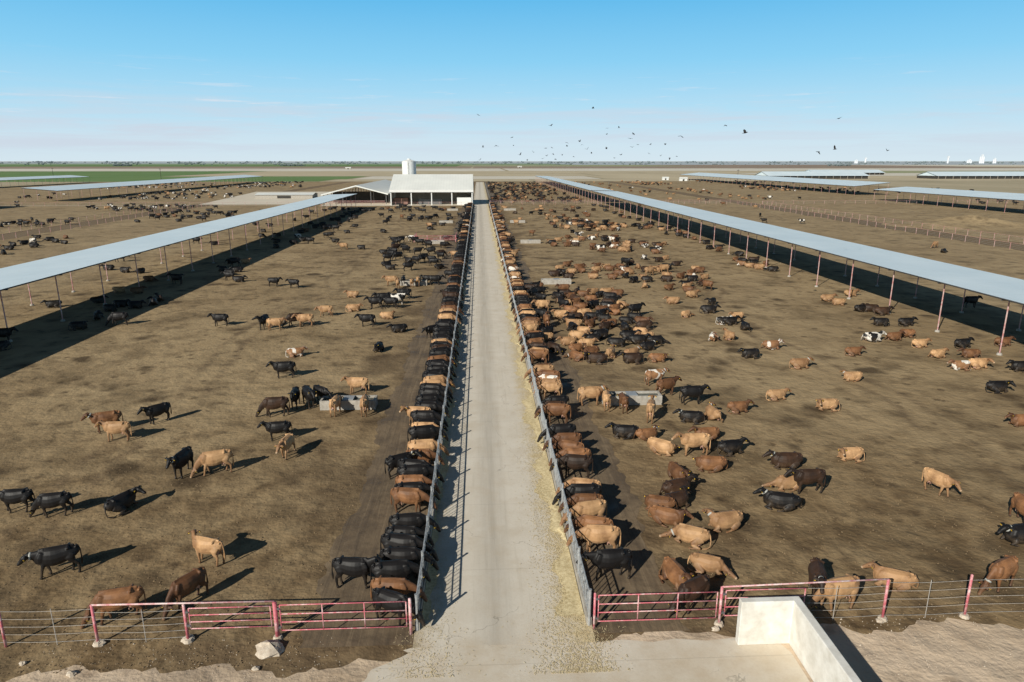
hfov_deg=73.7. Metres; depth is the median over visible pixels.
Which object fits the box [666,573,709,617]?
cow
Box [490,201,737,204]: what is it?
pen fence
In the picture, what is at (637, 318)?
cow
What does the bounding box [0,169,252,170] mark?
field
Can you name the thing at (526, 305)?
cow
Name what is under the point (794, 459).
cow
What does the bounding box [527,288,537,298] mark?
cow
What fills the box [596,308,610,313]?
cow
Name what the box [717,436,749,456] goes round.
cow
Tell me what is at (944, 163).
field
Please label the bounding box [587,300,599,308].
cow
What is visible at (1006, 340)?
cow
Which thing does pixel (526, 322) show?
cow
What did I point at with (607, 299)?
cow
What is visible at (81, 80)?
sky
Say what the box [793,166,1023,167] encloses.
field
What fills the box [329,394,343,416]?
cow
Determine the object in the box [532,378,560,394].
cow
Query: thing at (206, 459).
cow
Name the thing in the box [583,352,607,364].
cow
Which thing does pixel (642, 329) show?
cow
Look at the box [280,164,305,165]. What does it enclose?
tree clump
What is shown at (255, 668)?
rubble chunk
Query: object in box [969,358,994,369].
cow
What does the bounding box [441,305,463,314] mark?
cow
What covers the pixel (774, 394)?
cow
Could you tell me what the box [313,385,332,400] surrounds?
cow
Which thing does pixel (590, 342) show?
cow
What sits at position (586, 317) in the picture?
cow
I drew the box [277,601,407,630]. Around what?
pipe gate
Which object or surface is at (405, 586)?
cow
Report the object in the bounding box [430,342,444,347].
cow
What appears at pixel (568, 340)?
cow
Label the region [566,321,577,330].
cow
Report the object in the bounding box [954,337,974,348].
cow
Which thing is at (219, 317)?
cow
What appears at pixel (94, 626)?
gate post
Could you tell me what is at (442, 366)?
cow
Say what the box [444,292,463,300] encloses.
cow
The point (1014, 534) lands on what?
cow
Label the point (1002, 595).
cable fence
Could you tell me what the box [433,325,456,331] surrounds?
cow
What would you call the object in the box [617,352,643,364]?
cow
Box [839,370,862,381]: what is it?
cow
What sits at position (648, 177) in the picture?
field
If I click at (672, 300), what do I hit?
cow
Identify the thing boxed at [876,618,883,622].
rubble chunk
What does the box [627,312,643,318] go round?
cow
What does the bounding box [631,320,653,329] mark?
cow
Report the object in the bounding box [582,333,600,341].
cow
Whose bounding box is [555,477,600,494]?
cow
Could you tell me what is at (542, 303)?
cow
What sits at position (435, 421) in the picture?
cow
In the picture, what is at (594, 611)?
gate post
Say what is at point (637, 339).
cow
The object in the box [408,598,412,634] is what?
gate post
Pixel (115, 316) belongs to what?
cow
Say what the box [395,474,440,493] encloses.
cow
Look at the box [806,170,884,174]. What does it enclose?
freestall barn
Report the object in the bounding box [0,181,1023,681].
pen ground
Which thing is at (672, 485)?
cow
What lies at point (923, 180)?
field
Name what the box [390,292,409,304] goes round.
cow
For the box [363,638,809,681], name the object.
concrete pad
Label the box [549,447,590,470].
cow
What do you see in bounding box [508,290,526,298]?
cow
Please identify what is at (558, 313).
cow
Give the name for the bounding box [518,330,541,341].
cow
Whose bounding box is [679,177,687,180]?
farm building
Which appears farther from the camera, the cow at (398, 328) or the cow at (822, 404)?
the cow at (398, 328)
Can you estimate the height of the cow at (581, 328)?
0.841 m
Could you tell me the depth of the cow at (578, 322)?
76.12 m
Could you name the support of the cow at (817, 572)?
on the pen ground at (198, 369)
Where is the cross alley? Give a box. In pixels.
[0,204,284,205]
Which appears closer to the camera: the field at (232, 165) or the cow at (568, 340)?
the cow at (568, 340)
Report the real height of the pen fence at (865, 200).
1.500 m
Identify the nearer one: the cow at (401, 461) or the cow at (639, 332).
the cow at (401, 461)
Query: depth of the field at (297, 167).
1956.00 m
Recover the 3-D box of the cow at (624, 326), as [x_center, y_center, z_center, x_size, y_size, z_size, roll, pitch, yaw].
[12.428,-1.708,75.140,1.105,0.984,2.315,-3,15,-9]
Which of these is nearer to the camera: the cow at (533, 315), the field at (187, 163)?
the cow at (533, 315)
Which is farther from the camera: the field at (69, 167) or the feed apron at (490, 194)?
the field at (69, 167)
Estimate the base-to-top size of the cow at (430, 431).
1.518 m
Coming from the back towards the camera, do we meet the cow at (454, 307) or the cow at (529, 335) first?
the cow at (454, 307)
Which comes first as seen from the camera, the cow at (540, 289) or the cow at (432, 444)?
the cow at (432, 444)
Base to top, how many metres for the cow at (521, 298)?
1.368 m
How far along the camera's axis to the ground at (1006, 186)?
621.55 m
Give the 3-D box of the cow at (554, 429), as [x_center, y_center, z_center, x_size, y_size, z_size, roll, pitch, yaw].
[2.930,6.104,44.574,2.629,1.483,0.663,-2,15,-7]
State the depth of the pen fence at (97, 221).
198.95 m
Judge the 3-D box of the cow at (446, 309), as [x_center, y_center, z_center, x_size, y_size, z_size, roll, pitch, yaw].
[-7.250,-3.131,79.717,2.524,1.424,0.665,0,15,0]
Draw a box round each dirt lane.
[0,182,348,239]
[603,181,1023,250]
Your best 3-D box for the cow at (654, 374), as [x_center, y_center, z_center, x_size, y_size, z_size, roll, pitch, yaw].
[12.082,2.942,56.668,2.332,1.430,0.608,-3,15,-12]
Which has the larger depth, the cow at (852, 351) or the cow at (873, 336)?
the cow at (873, 336)
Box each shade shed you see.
[0,175,87,186]
[0,194,355,341]
[22,175,262,201]
[537,176,613,202]
[594,191,1023,355]
[679,173,890,193]
[873,187,1023,212]
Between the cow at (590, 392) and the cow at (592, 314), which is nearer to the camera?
the cow at (590, 392)
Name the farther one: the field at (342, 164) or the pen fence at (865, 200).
the field at (342, 164)
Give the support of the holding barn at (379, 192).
on the yard at (378, 204)
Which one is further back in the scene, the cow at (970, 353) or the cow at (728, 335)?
the cow at (728, 335)
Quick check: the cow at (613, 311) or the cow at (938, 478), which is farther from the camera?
the cow at (613, 311)
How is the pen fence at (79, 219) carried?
on the pen ground at (198, 369)
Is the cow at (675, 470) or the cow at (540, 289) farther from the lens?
the cow at (540, 289)
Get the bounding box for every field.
[0,164,100,164]
[0,165,110,166]
[0,167,159,168]
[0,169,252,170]
[0,171,43,172]
[0,171,261,173]
[0,174,200,176]
[0,176,365,179]
[0,179,333,181]
[1,162,382,163]
[31,165,459,166]
[32,162,221,162]
[102,164,567,164]
[113,166,471,168]
[185,173,593,175]
[225,171,633,173]
[230,168,504,170]
[319,162,629,163]
[332,179,530,180]
[357,176,598,178]
[462,165,661,165]
[473,166,848,167]
[502,168,805,170]
[534,179,763,180]
[572,163,965,164]
[582,173,754,175]
[591,176,735,178]
[617,162,965,162]
[624,171,760,172]
[663,165,893,165]
[739,173,920,175]
[759,168,1023,170]
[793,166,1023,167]
[827,163,1023,164]
[833,179,1017,180]
[868,176,925,178]
[883,171,1020,172]
[896,165,1023,165]
[953,166,1023,166]
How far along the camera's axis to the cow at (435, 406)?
48.51 m
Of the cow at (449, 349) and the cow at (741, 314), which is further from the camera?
the cow at (741, 314)
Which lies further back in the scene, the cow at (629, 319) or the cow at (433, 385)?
the cow at (629, 319)
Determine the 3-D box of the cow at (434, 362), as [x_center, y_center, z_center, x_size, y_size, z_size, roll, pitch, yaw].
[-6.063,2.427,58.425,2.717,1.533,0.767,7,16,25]
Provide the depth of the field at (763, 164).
3643.98 m
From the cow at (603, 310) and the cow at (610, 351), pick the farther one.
the cow at (603, 310)
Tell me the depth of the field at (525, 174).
940.94 m
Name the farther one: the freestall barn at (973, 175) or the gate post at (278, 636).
the freestall barn at (973, 175)
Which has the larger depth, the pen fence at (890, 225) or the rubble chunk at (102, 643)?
the pen fence at (890, 225)
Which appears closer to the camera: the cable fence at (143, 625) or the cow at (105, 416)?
the cable fence at (143, 625)
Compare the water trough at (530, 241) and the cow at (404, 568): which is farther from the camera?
the water trough at (530, 241)
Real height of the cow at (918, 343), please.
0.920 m
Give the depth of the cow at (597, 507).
34.23 m
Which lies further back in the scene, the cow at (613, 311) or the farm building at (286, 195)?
the farm building at (286, 195)
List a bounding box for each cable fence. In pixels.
[1,609,95,644]
[94,609,183,641]
[807,586,884,620]
[890,580,968,617]
[966,579,1019,612]
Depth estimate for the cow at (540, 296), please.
88.52 m
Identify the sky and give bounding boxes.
[0,0,1023,160]
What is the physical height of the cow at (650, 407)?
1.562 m
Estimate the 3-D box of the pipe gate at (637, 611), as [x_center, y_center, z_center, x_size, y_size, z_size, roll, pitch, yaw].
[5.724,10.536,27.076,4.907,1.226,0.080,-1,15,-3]
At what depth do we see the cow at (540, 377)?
54.95 m
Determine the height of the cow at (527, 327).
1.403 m
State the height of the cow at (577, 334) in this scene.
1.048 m
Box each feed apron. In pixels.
[300,206,465,647]
[484,183,497,203]
[496,205,688,632]
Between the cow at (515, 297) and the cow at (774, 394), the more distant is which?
the cow at (515, 297)
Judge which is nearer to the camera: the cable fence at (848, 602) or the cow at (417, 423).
the cable fence at (848, 602)
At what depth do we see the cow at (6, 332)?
69.71 m
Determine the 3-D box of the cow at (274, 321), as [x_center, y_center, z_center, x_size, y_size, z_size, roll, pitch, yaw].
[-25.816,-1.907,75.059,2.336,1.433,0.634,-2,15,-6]
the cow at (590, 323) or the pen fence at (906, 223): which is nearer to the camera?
the cow at (590, 323)
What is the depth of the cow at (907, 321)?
76.90 m
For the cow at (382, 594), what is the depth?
27.08 m
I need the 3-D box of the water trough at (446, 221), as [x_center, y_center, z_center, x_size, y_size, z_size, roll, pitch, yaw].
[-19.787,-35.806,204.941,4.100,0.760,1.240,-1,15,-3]
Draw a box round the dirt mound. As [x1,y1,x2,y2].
[882,215,1023,229]
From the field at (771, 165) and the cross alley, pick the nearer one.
the cross alley
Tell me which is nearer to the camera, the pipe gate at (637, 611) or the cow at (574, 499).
the pipe gate at (637, 611)
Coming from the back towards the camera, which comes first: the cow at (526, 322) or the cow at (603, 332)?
the cow at (526, 322)
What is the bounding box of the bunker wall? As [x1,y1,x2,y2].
[735,596,861,681]
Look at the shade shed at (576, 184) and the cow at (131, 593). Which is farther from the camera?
the shade shed at (576, 184)
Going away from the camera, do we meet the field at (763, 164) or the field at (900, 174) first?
the field at (900, 174)
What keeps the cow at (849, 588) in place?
on the pen ground at (198, 369)
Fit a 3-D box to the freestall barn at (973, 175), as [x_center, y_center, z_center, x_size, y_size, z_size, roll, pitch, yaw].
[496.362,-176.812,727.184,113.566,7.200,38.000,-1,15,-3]
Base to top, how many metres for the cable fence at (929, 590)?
1.750 m
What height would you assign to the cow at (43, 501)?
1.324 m
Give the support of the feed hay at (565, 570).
on the road
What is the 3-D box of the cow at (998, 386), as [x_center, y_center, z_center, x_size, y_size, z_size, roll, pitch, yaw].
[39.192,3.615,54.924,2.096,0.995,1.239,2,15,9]
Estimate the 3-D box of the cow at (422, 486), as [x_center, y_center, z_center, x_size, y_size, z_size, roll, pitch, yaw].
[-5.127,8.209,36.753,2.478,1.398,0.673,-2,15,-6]
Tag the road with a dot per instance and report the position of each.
(489, 547)
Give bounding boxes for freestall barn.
[755,171,868,178]
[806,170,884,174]
[917,171,1023,178]
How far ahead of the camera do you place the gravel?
25.76 m
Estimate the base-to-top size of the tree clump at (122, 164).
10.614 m
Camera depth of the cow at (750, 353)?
64.17 m
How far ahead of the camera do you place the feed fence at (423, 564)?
35.62 m
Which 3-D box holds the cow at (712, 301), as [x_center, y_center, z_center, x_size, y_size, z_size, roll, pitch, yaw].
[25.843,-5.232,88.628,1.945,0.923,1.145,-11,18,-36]
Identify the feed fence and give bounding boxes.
[414,203,472,630]
[489,202,591,625]
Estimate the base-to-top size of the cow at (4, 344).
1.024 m
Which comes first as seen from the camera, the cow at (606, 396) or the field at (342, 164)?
the cow at (606, 396)
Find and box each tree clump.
[113,163,131,165]
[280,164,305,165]
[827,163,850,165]
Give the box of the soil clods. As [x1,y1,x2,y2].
[0,426,1023,674]
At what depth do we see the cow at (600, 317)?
78.88 m
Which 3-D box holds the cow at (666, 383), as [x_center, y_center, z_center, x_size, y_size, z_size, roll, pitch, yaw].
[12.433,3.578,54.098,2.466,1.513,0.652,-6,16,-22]
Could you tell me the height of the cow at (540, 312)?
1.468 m
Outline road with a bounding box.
[413,182,595,647]
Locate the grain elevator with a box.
[979,154,984,162]
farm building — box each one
[255,193,317,197]
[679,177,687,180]
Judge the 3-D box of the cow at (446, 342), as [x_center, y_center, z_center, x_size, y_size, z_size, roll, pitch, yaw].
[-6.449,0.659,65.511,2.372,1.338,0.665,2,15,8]
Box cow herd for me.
[0,179,1018,312]
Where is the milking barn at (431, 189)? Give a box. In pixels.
[389,174,473,204]
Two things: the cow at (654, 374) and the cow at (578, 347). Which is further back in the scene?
the cow at (578, 347)
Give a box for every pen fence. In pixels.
[0,202,183,232]
[0,202,210,239]
[10,202,321,205]
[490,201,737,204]
[742,201,1023,249]
[762,200,1007,203]
[767,201,1023,243]
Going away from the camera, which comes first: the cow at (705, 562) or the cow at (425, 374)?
the cow at (705, 562)
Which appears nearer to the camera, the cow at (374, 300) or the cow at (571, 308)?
the cow at (571, 308)
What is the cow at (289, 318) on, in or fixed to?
on the pen ground at (198, 369)
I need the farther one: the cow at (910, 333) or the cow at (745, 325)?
the cow at (745, 325)
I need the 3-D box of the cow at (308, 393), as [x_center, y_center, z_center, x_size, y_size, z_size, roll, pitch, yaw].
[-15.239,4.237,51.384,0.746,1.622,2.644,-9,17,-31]
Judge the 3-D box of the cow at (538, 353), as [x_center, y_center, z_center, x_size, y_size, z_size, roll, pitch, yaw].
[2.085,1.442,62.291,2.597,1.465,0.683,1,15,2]
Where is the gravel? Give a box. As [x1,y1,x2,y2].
[32,617,1022,681]
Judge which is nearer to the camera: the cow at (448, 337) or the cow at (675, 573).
the cow at (675, 573)
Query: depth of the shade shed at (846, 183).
456.67 m
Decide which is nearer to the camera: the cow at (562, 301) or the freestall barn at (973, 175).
the cow at (562, 301)
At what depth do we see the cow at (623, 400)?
50.16 m
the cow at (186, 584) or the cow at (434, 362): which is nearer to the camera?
the cow at (186, 584)
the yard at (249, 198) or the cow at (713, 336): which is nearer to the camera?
the cow at (713, 336)
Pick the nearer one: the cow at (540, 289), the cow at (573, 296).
the cow at (573, 296)
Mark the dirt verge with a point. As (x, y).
(1001, 664)
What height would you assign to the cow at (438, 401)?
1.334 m
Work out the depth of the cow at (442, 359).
59.09 m
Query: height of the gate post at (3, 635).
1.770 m
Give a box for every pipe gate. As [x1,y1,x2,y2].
[185,605,272,628]
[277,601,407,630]
[595,591,717,621]
[721,588,805,615]
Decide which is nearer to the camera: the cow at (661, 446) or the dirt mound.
the cow at (661, 446)
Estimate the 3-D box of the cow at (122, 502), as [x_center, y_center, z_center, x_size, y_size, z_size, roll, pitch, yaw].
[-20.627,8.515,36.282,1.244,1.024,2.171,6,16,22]
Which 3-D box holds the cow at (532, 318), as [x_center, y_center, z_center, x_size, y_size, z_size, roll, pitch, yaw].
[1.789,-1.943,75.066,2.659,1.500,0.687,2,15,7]
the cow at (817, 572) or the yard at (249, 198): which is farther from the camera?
the yard at (249, 198)
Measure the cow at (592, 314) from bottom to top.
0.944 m
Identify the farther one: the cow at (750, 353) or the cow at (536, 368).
the cow at (750, 353)
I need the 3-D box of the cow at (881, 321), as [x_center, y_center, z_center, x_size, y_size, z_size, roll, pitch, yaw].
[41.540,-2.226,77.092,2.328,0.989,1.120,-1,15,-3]
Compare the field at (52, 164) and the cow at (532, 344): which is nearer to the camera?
the cow at (532, 344)
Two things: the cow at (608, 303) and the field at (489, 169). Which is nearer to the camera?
the cow at (608, 303)
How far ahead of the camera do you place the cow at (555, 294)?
91.91 m
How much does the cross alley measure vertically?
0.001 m
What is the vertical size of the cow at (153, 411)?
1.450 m
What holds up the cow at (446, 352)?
on the feed apron at (365, 526)
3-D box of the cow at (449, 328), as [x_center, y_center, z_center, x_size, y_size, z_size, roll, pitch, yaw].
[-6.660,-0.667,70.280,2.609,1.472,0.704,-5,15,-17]
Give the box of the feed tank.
[402,159,415,173]
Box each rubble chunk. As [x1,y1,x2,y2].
[19,661,26,665]
[66,670,76,677]
[96,640,105,646]
[181,634,194,642]
[251,666,259,670]
[255,639,284,658]
[712,626,719,631]
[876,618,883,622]
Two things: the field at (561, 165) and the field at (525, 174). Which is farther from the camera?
the field at (561, 165)
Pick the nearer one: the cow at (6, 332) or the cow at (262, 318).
the cow at (6, 332)
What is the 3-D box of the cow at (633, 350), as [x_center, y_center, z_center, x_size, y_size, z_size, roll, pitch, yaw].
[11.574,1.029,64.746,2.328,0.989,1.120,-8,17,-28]
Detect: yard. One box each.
[199,192,332,204]
[321,192,473,205]
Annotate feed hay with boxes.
[422,209,473,619]
[487,206,583,616]
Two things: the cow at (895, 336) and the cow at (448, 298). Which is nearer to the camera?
the cow at (895, 336)
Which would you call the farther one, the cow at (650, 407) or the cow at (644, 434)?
the cow at (650, 407)
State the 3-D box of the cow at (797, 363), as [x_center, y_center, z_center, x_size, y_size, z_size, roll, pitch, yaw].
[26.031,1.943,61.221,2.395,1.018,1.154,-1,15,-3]
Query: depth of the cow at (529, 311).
78.02 m
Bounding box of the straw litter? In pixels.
[377,315,631,678]
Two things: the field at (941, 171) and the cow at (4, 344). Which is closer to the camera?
the cow at (4, 344)
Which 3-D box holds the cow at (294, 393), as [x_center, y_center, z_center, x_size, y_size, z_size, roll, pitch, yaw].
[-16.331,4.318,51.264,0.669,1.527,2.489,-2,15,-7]
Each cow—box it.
[0,326,18,341]
[0,340,11,350]
[0,487,34,512]
[17,542,82,579]
[28,490,73,517]
[68,321,87,330]
[80,410,123,433]
[80,583,146,628]
[93,310,104,319]
[94,420,131,441]
[103,485,145,518]
[105,312,128,325]
[137,402,171,424]
[161,566,208,620]
[165,446,193,478]
[187,529,225,566]
[190,448,233,477]
[207,313,228,325]
[251,314,268,329]
[255,396,289,416]
[257,420,292,440]
[265,361,296,378]
[266,317,287,329]
[274,433,295,459]
[282,313,303,326]
[285,346,308,357]
[288,386,299,409]
[291,314,313,326]
[301,385,316,408]
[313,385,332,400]
[314,305,332,316]
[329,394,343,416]
[331,554,382,588]
[340,376,368,393]
[345,303,363,311]
[354,314,375,326]
[359,394,369,416]
[363,296,383,308]
[370,559,430,581]
[370,575,427,601]
[371,292,390,304]
[372,341,383,351]
[372,586,425,626]
[379,310,394,318]
[379,545,438,577]
[380,531,438,560]
[383,297,398,308]
[384,449,421,478]
[385,524,433,545]
[386,323,407,332]
[388,512,440,531]
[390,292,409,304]
[390,486,437,512]
[392,288,411,298]
[394,481,439,507]
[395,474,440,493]
[397,458,440,480]
[397,463,444,482]
[399,406,430,425]
[406,448,444,465]
[407,424,448,441]
[407,439,449,461]
[410,410,447,426]
[411,421,446,439]
[414,401,449,417]
[415,393,449,406]
[415,418,447,438]
[417,399,448,411]
[418,387,452,403]
[419,382,452,398]
[420,380,452,394]
[421,324,438,337]
[422,372,452,386]
[423,368,452,380]
[423,375,455,387]
[425,358,453,369]
[427,355,456,366]
[427,364,456,377]
[428,359,454,376]
[429,349,457,361]
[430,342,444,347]
[431,338,455,347]
[431,344,459,355]
[431,346,457,357]
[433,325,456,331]
[433,329,458,340]
[433,335,458,347]
[433,341,455,348]
[435,321,458,332]
[436,327,459,337]
[438,311,460,320]
[438,313,460,323]
[439,308,459,314]
[441,301,461,309]
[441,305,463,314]
[442,297,463,306]
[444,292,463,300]
[447,289,463,296]
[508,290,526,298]
[509,295,527,302]
[511,297,529,305]
[511,302,530,310]
[512,299,530,304]
[512,304,531,312]
[513,306,530,314]
[514,310,535,319]
[514,313,529,321]
[515,320,538,332]
[516,314,538,325]
[516,323,538,334]
[517,317,539,329]
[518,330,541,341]
[519,332,544,344]
[520,337,544,351]
[521,349,548,364]
[523,342,547,352]
[523,364,554,378]
[524,347,548,362]
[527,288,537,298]
[529,369,559,382]
[530,286,545,296]
[531,300,550,310]
[531,374,559,391]
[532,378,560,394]
[533,292,545,299]
[533,382,561,397]
[534,400,565,418]
[534,403,570,423]
[535,308,552,316]
[537,423,575,443]
[538,395,568,405]
[540,324,556,333]
[542,332,553,341]
[542,432,581,452]
[543,311,550,326]
[547,341,562,354]
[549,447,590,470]
[549,453,592,477]
[551,291,563,298]
[551,309,567,317]
[552,439,583,449]
[552,482,601,507]
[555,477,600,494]
[556,297,568,309]
[556,336,577,345]
[558,492,603,512]
[559,498,606,526]
[560,304,578,311]
[561,314,575,322]
[562,350,583,361]
[564,292,575,298]
[564,311,582,318]
[564,318,582,326]
[564,514,613,544]
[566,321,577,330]
[566,524,620,551]
[568,330,591,340]
[568,343,586,351]
[569,297,581,303]
[570,294,584,301]
[572,302,587,308]
[576,546,631,580]
[577,308,591,316]
[577,326,590,333]
[577,384,609,405]
[578,337,598,347]
[581,294,596,300]
[582,314,591,321]
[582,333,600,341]
[583,346,599,352]
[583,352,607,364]
[584,312,601,317]
[584,317,597,327]
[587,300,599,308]
[588,328,608,338]
[594,305,608,312]
[595,291,602,297]
[595,313,611,321]
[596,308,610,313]
[598,291,616,297]
[599,301,612,305]
[599,321,615,330]
[601,298,614,302]
[601,318,616,326]
[602,389,610,411]
[605,295,621,302]
[605,344,616,358]
[605,422,638,439]
[606,337,630,346]
[608,307,620,314]
[609,302,622,309]
[616,300,628,308]
[616,392,628,413]
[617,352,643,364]
[618,316,636,323]
[619,329,641,340]
[620,320,629,330]
[624,346,642,352]
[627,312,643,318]
[628,302,645,312]
[628,333,651,344]
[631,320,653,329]
[633,327,649,331]
[633,425,658,440]
[634,316,653,321]
[635,331,654,336]
[639,339,658,350]
[644,367,670,385]
[644,494,676,510]
[646,395,656,423]
[647,335,670,343]
[647,437,680,456]
[648,353,667,362]
[648,504,693,527]
[655,376,681,394]
[658,556,693,590]
[659,473,698,494]
[659,523,711,549]
[663,296,679,303]
[664,485,689,509]
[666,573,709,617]
[667,461,690,479]
[671,431,710,455]
[672,408,704,424]
[679,384,710,404]
[681,310,694,317]
[687,425,719,441]
[687,551,737,579]
[692,455,727,472]
[700,304,720,313]
[701,508,742,532]
[704,297,715,304]
[704,401,723,422]
[708,332,718,340]
[716,315,730,324]
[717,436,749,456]
[722,315,740,325]
[722,328,734,340]
[727,399,754,413]
[728,311,743,318]
[737,348,759,358]
[740,319,751,331]
[753,486,801,511]
[761,339,784,349]
[761,474,798,491]
[762,449,802,470]
[766,387,791,400]
[783,467,825,493]
[789,356,814,369]
[806,573,859,612]
[808,557,827,600]
[815,398,839,411]
[837,446,864,462]
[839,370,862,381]
[844,345,865,356]
[861,330,886,341]
[861,560,918,591]
[870,317,889,326]
[874,306,894,315]
[884,330,905,340]
[898,316,917,326]
[899,329,915,337]
[911,338,931,347]
[921,467,961,496]
[927,347,949,358]
[947,359,970,370]
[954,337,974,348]
[957,347,980,357]
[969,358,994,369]
[977,554,1018,595]
[986,380,1016,393]
[994,336,1015,346]
[997,522,1023,546]
[1004,412,1023,426]
[1006,359,1023,371]
[1009,492,1023,517]
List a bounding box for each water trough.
[319,395,377,409]
[400,279,427,285]
[431,240,443,243]
[439,220,452,222]
[504,208,515,210]
[520,240,540,242]
[541,278,570,283]
[601,391,661,405]
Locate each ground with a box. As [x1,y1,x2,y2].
[0,161,1023,193]
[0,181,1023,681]
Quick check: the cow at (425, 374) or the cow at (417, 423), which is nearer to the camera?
the cow at (417, 423)
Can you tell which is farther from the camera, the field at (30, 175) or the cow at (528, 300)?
the field at (30, 175)
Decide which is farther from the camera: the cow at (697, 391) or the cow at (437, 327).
the cow at (437, 327)
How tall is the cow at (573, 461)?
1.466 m
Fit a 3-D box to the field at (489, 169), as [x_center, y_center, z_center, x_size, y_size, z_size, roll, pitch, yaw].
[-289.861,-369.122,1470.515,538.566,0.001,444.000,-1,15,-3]
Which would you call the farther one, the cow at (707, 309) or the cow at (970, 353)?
the cow at (707, 309)
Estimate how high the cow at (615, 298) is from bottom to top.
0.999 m
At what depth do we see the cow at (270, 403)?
49.38 m
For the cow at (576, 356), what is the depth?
63.46 m
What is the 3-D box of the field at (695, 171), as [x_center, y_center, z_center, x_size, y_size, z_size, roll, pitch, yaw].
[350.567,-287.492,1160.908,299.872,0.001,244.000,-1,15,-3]
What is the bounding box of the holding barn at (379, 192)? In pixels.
[321,179,390,203]
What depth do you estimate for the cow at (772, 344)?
67.23 m
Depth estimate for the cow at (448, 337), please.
66.79 m
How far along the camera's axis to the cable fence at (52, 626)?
26.04 m
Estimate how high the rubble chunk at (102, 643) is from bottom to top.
0.247 m
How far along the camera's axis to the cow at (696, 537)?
32.90 m
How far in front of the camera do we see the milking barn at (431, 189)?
293.38 m
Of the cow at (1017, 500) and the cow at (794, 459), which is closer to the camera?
the cow at (1017, 500)
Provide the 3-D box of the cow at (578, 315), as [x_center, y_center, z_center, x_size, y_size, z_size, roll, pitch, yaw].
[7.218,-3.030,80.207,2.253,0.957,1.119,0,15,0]
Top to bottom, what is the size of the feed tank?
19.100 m
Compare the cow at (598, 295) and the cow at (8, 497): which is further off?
the cow at (598, 295)
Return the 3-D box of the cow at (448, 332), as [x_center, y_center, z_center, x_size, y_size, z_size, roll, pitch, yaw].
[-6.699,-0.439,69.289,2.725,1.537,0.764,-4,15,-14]
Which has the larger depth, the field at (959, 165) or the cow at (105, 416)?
the field at (959, 165)
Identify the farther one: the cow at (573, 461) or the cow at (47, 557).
the cow at (573, 461)
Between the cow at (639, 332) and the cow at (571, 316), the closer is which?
the cow at (639, 332)
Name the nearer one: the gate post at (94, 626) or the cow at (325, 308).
the gate post at (94, 626)
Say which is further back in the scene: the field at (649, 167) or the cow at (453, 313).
the field at (649, 167)
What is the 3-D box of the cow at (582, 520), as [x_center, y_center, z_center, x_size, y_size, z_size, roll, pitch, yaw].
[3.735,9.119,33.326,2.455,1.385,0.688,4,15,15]
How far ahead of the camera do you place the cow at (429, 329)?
71.40 m
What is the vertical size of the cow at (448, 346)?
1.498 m
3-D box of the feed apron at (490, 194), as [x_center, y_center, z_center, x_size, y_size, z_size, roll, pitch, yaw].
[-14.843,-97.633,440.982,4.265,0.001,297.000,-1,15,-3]
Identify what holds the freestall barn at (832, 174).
on the ground at (1006, 186)
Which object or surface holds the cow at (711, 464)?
on the pen ground at (198, 369)
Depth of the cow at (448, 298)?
85.41 m
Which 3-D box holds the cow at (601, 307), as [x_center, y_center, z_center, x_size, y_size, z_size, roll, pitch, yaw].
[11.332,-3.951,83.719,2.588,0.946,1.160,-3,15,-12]
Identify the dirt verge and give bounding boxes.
[6,618,1023,681]
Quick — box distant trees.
[0,161,1022,164]
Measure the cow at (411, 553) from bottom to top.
1.491 m
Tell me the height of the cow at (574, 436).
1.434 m
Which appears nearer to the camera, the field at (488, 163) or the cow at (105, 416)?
the cow at (105, 416)
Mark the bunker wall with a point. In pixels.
(794, 623)
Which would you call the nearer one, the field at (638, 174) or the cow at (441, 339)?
the cow at (441, 339)
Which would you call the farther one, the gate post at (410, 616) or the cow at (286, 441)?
the cow at (286, 441)
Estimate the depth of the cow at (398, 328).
73.85 m
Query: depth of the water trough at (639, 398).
52.02 m
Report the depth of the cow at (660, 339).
69.10 m
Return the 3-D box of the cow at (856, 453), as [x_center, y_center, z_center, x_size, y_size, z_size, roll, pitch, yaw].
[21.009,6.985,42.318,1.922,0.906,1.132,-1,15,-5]
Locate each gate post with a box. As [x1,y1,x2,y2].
[0,613,7,647]
[90,605,100,646]
[182,604,193,643]
[272,601,282,640]
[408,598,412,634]
[593,593,595,628]
[714,586,723,627]
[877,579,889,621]
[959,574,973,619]
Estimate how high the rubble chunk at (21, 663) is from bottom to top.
0.154 m
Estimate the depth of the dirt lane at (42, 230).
206.80 m
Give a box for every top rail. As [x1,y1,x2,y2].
[91,600,273,605]
[722,578,888,587]
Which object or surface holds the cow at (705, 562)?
on the pen ground at (198, 369)
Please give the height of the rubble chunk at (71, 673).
0.225 m
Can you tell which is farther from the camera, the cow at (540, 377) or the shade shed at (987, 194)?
the shade shed at (987, 194)
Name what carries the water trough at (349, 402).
on the pen ground at (198, 369)
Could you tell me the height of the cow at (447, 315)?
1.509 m
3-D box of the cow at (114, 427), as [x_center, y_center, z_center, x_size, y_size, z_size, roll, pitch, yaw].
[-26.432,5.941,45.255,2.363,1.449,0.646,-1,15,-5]
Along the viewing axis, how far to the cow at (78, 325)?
74.96 m
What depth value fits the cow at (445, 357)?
59.87 m

